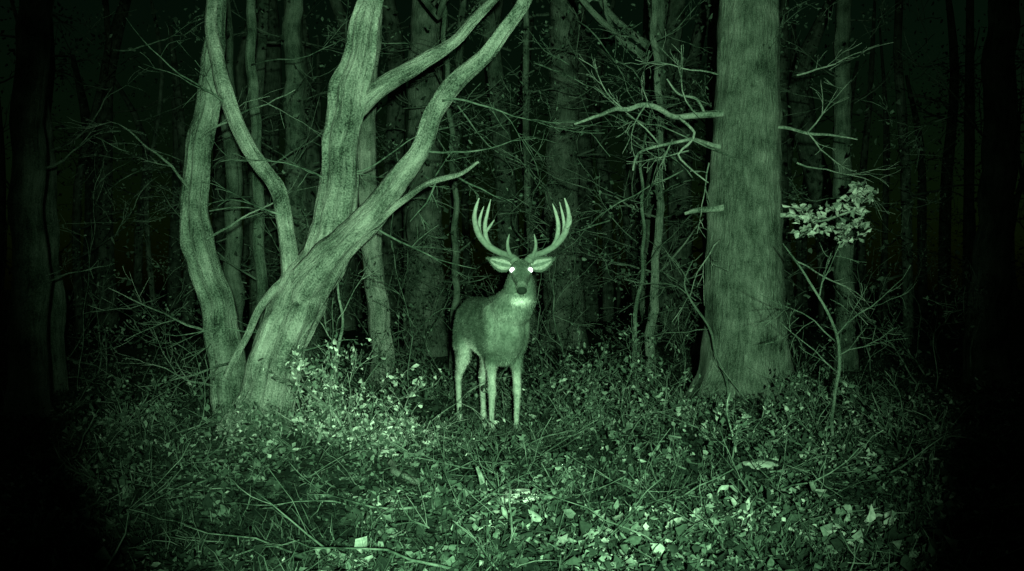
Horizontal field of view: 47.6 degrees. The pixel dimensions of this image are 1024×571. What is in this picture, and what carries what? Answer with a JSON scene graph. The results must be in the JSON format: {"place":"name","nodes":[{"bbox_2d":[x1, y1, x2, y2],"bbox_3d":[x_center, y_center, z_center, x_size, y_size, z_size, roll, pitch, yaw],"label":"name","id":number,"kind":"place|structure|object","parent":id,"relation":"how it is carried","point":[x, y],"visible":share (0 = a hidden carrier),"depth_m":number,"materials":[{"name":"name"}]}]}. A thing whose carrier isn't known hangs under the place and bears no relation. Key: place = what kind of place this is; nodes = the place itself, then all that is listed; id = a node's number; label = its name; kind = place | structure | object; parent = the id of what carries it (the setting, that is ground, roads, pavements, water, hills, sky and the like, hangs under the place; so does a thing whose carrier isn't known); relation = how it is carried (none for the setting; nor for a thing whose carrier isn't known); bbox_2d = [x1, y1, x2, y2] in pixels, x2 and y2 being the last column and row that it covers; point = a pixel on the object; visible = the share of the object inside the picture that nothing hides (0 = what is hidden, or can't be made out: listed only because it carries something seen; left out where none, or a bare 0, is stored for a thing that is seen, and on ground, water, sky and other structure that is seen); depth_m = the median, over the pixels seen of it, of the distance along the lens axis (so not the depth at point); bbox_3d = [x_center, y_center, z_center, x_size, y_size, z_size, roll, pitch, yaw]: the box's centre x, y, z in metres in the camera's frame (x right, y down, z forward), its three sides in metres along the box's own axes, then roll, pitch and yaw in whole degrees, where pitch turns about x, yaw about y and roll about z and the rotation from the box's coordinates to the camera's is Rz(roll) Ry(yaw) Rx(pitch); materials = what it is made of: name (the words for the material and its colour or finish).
{"place":"outdoors","nodes":[
{"label":"outdoors","id":0,"kind":"place"},
{"bbox_2d":[0,289,1023,570],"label":"forest ground","id":1,"kind":"structure","parent":0,"point":[946,345],"depth_m":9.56,"materials":[{"name":"plant"}]},
{"bbox_2d":[0,0,127,420],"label":"hickory tree","id":2,"kind":"object","parent":1,"relation":"on","point":[28,385],"visible":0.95,"depth_m":9.29,"materials":[{"name":"black plant"}]},
{"bbox_2d":[0,0,160,395],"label":"ash tree","id":3,"kind":"object","parent":1,"relation":"on","point":[56,330],"visible":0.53,"depth_m":11.44,"materials":[{"name":"green plant"}]},
{"bbox_2d":[62,343,224,442],"bbox_3d":[-2.529,0.781,8.031,1.283,0.762,0.830,0,0,41],"label":"bramble bush","id":4,"kind":"object","parent":1,"relation":"on","point":[124,416],"visible":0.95,"depth_m":7.99,"materials":[{"name":"green plant"}]},
{"bbox_2d":[51,0,321,427],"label":"crooked beech tree","id":5,"kind":"object","parent":1,"relation":"on","point":[215,297],"visible":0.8,"depth_m":8.86,"materials":[{"name":"green plant"}]},
{"bbox_2d":[61,431,336,503],"bbox_3d":[-1.714,1.020,6.284,1.577,0.356,1.105,0,0,0],"label":"bramble bush","id":6,"kind":"object","parent":1,"relation":"on","point":[89,472],"visible":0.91,"depth_m":6.23,"materials":[{"name":"green plant"}]},
{"bbox_2d":[164,0,313,354],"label":"hickory tree","id":7,"kind":"object","parent":1,"relation":"on","point":[234,182],"visible":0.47,"depth_m":15.50,"materials":[{"name":"green plant"}]},
{"bbox_2d":[162,0,323,326],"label":"ash tree","id":8,"kind":"object","parent":1,"relation":"on","point":[261,274],"visible":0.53,"depth_m":12.95,"materials":[{"name":"green plant"}]},
{"bbox_2d":[194,0,360,358],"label":"ash tree","id":9,"kind":"object","parent":1,"relation":"on","point":[291,30],"visible":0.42,"depth_m":16.68,"materials":[{"name":"green plant"}]},
{"bbox_2d":[271,377,344,433],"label":"fallen branch","id":10,"kind":"object","parent":1,"relation":"on","point":[318,399],"visible":0.76,"depth_m":7.71,"materials":[{"name":"green wood"}]},
{"bbox_2d":[227,389,395,464],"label":"bramble bush","id":11,"kind":"object","parent":1,"relation":"on","point":[275,439],"visible":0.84,"depth_m":7.33,"materials":[{"name":"green plant"}]},
{"bbox_2d":[320,253,382,415],"bbox_3d":[-1.342,0.408,9.383,0.813,1.387,0.307,0,0,-38],"label":"sapling","id":12,"kind":"object","parent":1,"relation":"on","point":[342,327],"visible":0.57,"depth_m":9.36,"materials":[{"name":"green wood"}]},
{"bbox_2d":[126,0,609,437],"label":"leaning beech tree","id":13,"kind":"object","parent":1,"relation":"on","point":[344,228],"visible":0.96,"depth_m":8.52,"materials":[{"name":"green plant"}]},
{"bbox_2d":[220,332,524,446],"bbox_3d":[-0.960,0.860,7.779,2.098,1.123,1.264,0,0,0],"label":"bramble bush","id":14,"kind":"object","parent":1,"relation":"on","point":[328,387],"visible":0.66,"depth_m":7.85,"materials":[{"name":"green plant"}]},
{"bbox_2d":[357,7,397,384],"bbox_3d":[-1.355,-3.555,12.270,3.009,9.533,3.431,0,0,-35],"label":"maple tree","id":15,"kind":"object","parent":1,"relation":"on","point":[379,316],"visible":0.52,"depth_m":12.40,"materials":[{"name":"green plant"}]},
{"bbox_2d":[316,396,443,451],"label":"bramble bush","id":16,"kind":"object","parent":1,"relation":"on","point":[376,437],"visible":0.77,"depth_m":7.41,"materials":[{"name":"green plant"}]},
{"bbox_2d":[375,448,399,456],"bbox_3d":[-0.787,1.057,7.301,0.162,0.063,0.108,0,0,0],"label":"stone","id":17,"kind":"object","parent":1,"relation":"on","point":[385,451],"visible":0.42,"depth_m":7.27,"materials":[{"name":"stone"}]},
{"bbox_2d":[307,315,525,399],"bbox_3d":[-0.998,0.748,11.265,2.263,0.941,1.086,0,0,0],"label":"bramble bush","id":18,"kind":"object","parent":1,"relation":"on","point":[413,372],"visible":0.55,"depth_m":11.40,"materials":[{"name":"green plant"}]},
{"bbox_2d":[381,0,462,356],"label":"hickory tree","id":19,"kind":"object","parent":1,"relation":"on","point":[421,14],"visible":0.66,"depth_m":17.67,"materials":[{"name":"green plant"}]},
{"bbox_2d":[344,430,587,488],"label":"bramble bush","id":20,"kind":"object","parent":1,"relation":"on","point":[570,472],"visible":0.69,"depth_m":6.50,"materials":[{"name":"green plant"}]},
{"bbox_2d":[382,0,554,335],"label":"ash tree","id":21,"kind":"object","parent":1,"relation":"on","point":[462,8],"visible":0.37,"depth_m":19.94,"materials":[{"name":"green plant"}]},
{"bbox_2d":[417,415,544,453],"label":"bramble bush","id":22,"kind":"object","parent":1,"relation":"on","point":[479,430],"visible":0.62,"depth_m":7.47,"materials":[{"name":"green plant"}]},
{"bbox_2d":[475,466,487,498],"bbox_3d":[-0.148,1.020,5.766,0.058,0.248,0.051,0,0,-25],"label":"broken stick","id":23,"kind":"object","parent":1,"relation":"on","point":[481,478],"visible":0.52,"depth_m":5.76,"materials":[{"name":"green wood"}]},
{"bbox_2d":[395,338,573,409],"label":"bramble bush","id":24,"kind":"object","parent":1,"relation":"on","point":[430,391],"visible":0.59,"depth_m":10.25,"materials":[{"name":"green plant"}]},
{"bbox_2d":[403,0,566,378],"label":"ash tree","id":25,"kind":"object","parent":1,"relation":"on","point":[439,12],"visible":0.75,"depth_m":13.96,"materials":[{"name":"green plant"}]},
{"bbox_2d":[494,495,516,503],"bbox_3d":[-0.031,1.039,5.623,0.118,0.042,0.070,0,0,0],"label":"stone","id":26,"kind":"object","parent":1,"relation":"on","point":[504,498],"visible":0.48,"depth_m":5.60,"materials":[{"name":"stone"}]},
{"bbox_2d":[0,0,1023,344],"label":"distant trees","id":27,"kind":"object","parent":1,"relation":"on","point":[270,72],"visible":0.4,"depth_m":29.54,"materials":[{"name":"green plant"}]},
{"bbox_2d":[0,0,1023,405],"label":"understory brush","id":28,"kind":"object","parent":1,"relation":"on","point":[470,276],"visible":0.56,"depth_m":13.65,"materials":[{"name":"green plant"}]},
{"bbox_2d":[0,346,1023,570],"bbox_3d":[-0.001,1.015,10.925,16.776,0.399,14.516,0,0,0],"label":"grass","id":29,"kind":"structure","parent":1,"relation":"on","point":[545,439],"depth_m":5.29,"materials":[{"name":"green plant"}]},
{"bbox_2d":[0,0,1023,403],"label":"understory foliage","id":30,"kind":"object","parent":1,"relation":"on","point":[464,164],"visible":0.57,"depth_m":13.59,"materials":[{"name":"green plant"}]},
{"bbox_2d":[0,0,1023,382],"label":"distant foliage","id":31,"kind":"object","parent":1,"relation":"on","point":[428,162],"visible":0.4,"depth_m":18.30,"materials":[{"name":"green plant"}]},
{"bbox_2d":[452,198,571,436],"bbox_3d":[-0.165,0.250,8.310,0.627,1.681,1.441,0,0,-27],"label":"white tailed deer","id":32,"kind":"object","parent":1,"relation":"on","point":[493,332],"visible":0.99,"depth_m":7.95},
{"bbox_2d":[0,336,1023,570],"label":"fallen twigs","id":33,"kind":"object","parent":1,"relation":"on","point":[80,473],"depth_m":5.81,"materials":[{"name":"wood"}]},
{"bbox_2d":[503,488,542,502],"bbox_3d":[0.063,1.038,5.702,0.213,0.072,0.140,0,0,0],"label":"stone","id":34,"kind":"object","parent":1,"relation":"on","point":[526,491],"visible":0.38,"depth_m":5.66,"materials":[{"name":"stone"}]},
{"bbox_2d":[409,454,657,533],"bbox_3d":[0.061,1.009,5.553,1.218,0.350,0.931,0,0,0],"label":"bramble bush","id":35,"kind":"object","parent":1,"relation":"on","point":[423,480],"visible":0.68,"depth_m":5.48,"materials":[{"name":"green plant"}]},
{"bbox_2d":[479,0,641,348],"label":"hickory tree","id":36,"kind":"object","parent":1,"relation":"on","point":[563,22],"visible":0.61,"depth_m":19.77,"materials":[{"name":"green plant"}]},
{"bbox_2d":[509,9,622,359],"bbox_3d":[0.006,-4.346,16.869,4.337,11.177,4.317,0,0,0],"label":"ash tree","id":37,"kind":"object","parent":1,"relation":"on","point":[526,153],"visible":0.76,"depth_m":16.97,"materials":[{"name":"green plant"}]},
{"bbox_2d":[475,312,676,420],"bbox_3d":[0.424,0.730,9.669,1.717,1.026,1.655,0,0,-16],"label":"bramble bush","id":38,"kind":"object","parent":1,"relation":"on","point":[590,379],"visible":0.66,"depth_m":9.70,"materials":[{"name":"green plant"}]},
{"bbox_2d":[495,0,709,388],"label":"ash tree","id":39,"kind":"object","parent":1,"relation":"on","point":[610,14],"visible":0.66,"depth_m":12.46,"materials":[{"name":"green plant"}]},
{"bbox_2d":[528,366,684,440],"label":"bramble bush","id":40,"kind":"object","parent":1,"relation":"on","point":[571,414],"visible":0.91,"depth_m":8.22,"materials":[{"name":"green plant"}]},
{"bbox_2d":[560,102,698,394],"bbox_3d":[1.198,-0.369,11.493,1.511,2.904,0.716,0,0,0],"label":"sapling","id":41,"kind":"object","parent":1,"relation":"on","point":[640,288],"visible":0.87,"depth_m":11.49,"materials":[{"name":"green plant"}]},
{"bbox_2d":[577,0,707,359],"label":"ash tree","id":42,"kind":"object","parent":1,"relation":"on","point":[650,221],"visible":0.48,"depth_m":16.92,"materials":[{"name":"green plant"}]},
{"bbox_2d":[581,352,720,429],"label":"bramble bush","id":43,"kind":"object","parent":1,"relation":"on","point":[681,415],"visible":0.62,"depth_m":8.79,"materials":[{"name":"green plant"}]},
{"bbox_2d":[594,0,718,354],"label":"ash tree","id":44,"kind":"object","parent":1,"relation":"on","point":[712,32],"visible":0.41,"depth_m":17.92,"materials":[{"name":"green plant"}]},
{"bbox_2d":[561,315,792,398],"bbox_3d":[1.580,0.722,11.587,2.187,1.005,1.125,0,0,0],"label":"bramble bush","id":45,"kind":"object","parent":1,"relation":"on","point":[646,340],"visible":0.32,"depth_m":11.67,"materials":[{"name":"green plant"}]},
{"bbox_2d":[624,241,731,405],"bbox_3d":[1.421,0.343,10.130,0.879,1.480,0.478,0,0,-24],"label":"sapling","id":46,"kind":"object","parent":1,"relation":"on","point":[712,336],"visible":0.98,"depth_m":10.10,"materials":[{"name":"green plant"}]},
{"bbox_2d":[565,417,841,496],"bbox_3d":[1.084,0.963,6.446,1.314,0.413,1.452,0,0,22],"label":"bramble bush","id":47,"kind":"object","parent":1,"relation":"on","point":[764,449],"visible":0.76,"depth_m":6.63,"materials":[{"name":"green plant"}]},
{"bbox_2d":[726,392,737,454],"bbox_3d":[1.366,0.880,7.199,0.089,0.443,0.022,0,0,-16],"label":"sapling","id":48,"kind":"object","parent":1,"relation":"on","point":[731,429],"visible":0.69,"depth_m":7.19,"materials":[{"name":"green wood"}]},
{"bbox_2d":[574,0,900,405],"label":"oak tree","id":49,"kind":"object","parent":1,"relation":"on","point":[743,210],"visible":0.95,"depth_m":10.61,"materials":[{"name":"green plant"}]},
{"bbox_2d":[742,459,778,469],"bbox_3d":[1.415,1.021,6.597,0.205,0.067,0.127,0,0,0],"label":"stone","id":50,"kind":"object","parent":1,"relation":"on","point":[766,464],"visible":0.68,"depth_m":6.56,"materials":[{"name":"stone"}]},
{"bbox_2d":[695,382,859,446],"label":"bramble bush","id":51,"kind":"object","parent":1,"relation":"on","point":[765,410],"visible":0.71,"depth_m":7.87,"materials":[{"name":"green plant"}]},
{"bbox_2d":[780,468,807,476],"bbox_3d":[1.551,1.031,6.399,0.160,0.064,0.107,0,0,0],"label":"stone","id":52,"kind":"object","parent":1,"relation":"on","point":[785,473],"visible":0.3,"depth_m":6.38,"materials":[{"name":"stone"}]},
{"bbox_2d":[709,0,892,370],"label":"ash tree","id":53,"kind":"object","parent":1,"relation":"on","point":[841,146],"visible":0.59,"depth_m":14.90,"materials":[{"name":"green plant"}]},
{"bbox_2d":[751,230,917,437],"bbox_3d":[2.193,0.379,7.873,1.179,1.509,0.610,0,0,0],"label":"sapling","id":54,"kind":"object","parent":1,"relation":"on","point":[838,371],"visible":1,"depth_m":7.84,"materials":[{"name":"green plant"}]},
{"bbox_2d":[768,365,928,417],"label":"bramble bush","id":55,"kind":"object","parent":1,"relation":"on","point":[796,387],"visible":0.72,"depth_m":9.20,"materials":[{"name":"green plant"}]},
{"bbox_2d":[854,370,1023,455],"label":"bramble bush","id":56,"kind":"object","parent":1,"relation":"on","point":[983,435],"visible":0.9,"depth_m":7.61,"materials":[{"name":"green plant"}]},
{"bbox_2d":[897,0,1023,387],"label":"hickory tree","id":57,"kind":"object","parent":1,"relation":"on","point":[992,242],"visible":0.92,"depth_m":11.86,"materials":[{"name":"black plant"}]},
{"bbox_2d":[0,0,1023,289],"label":"sky","id":58,"kind":"structure","parent":0,"point":[142,8],"materials":[{"name":"black"}]},
{"bbox_2d":[860,457,940,461],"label":"fallen branch","id":59,"kind":"object","parent":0,"point":[897,459],"visible":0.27,"depth_m":7.01,"materials":[{"name":"wood"}]}
]}

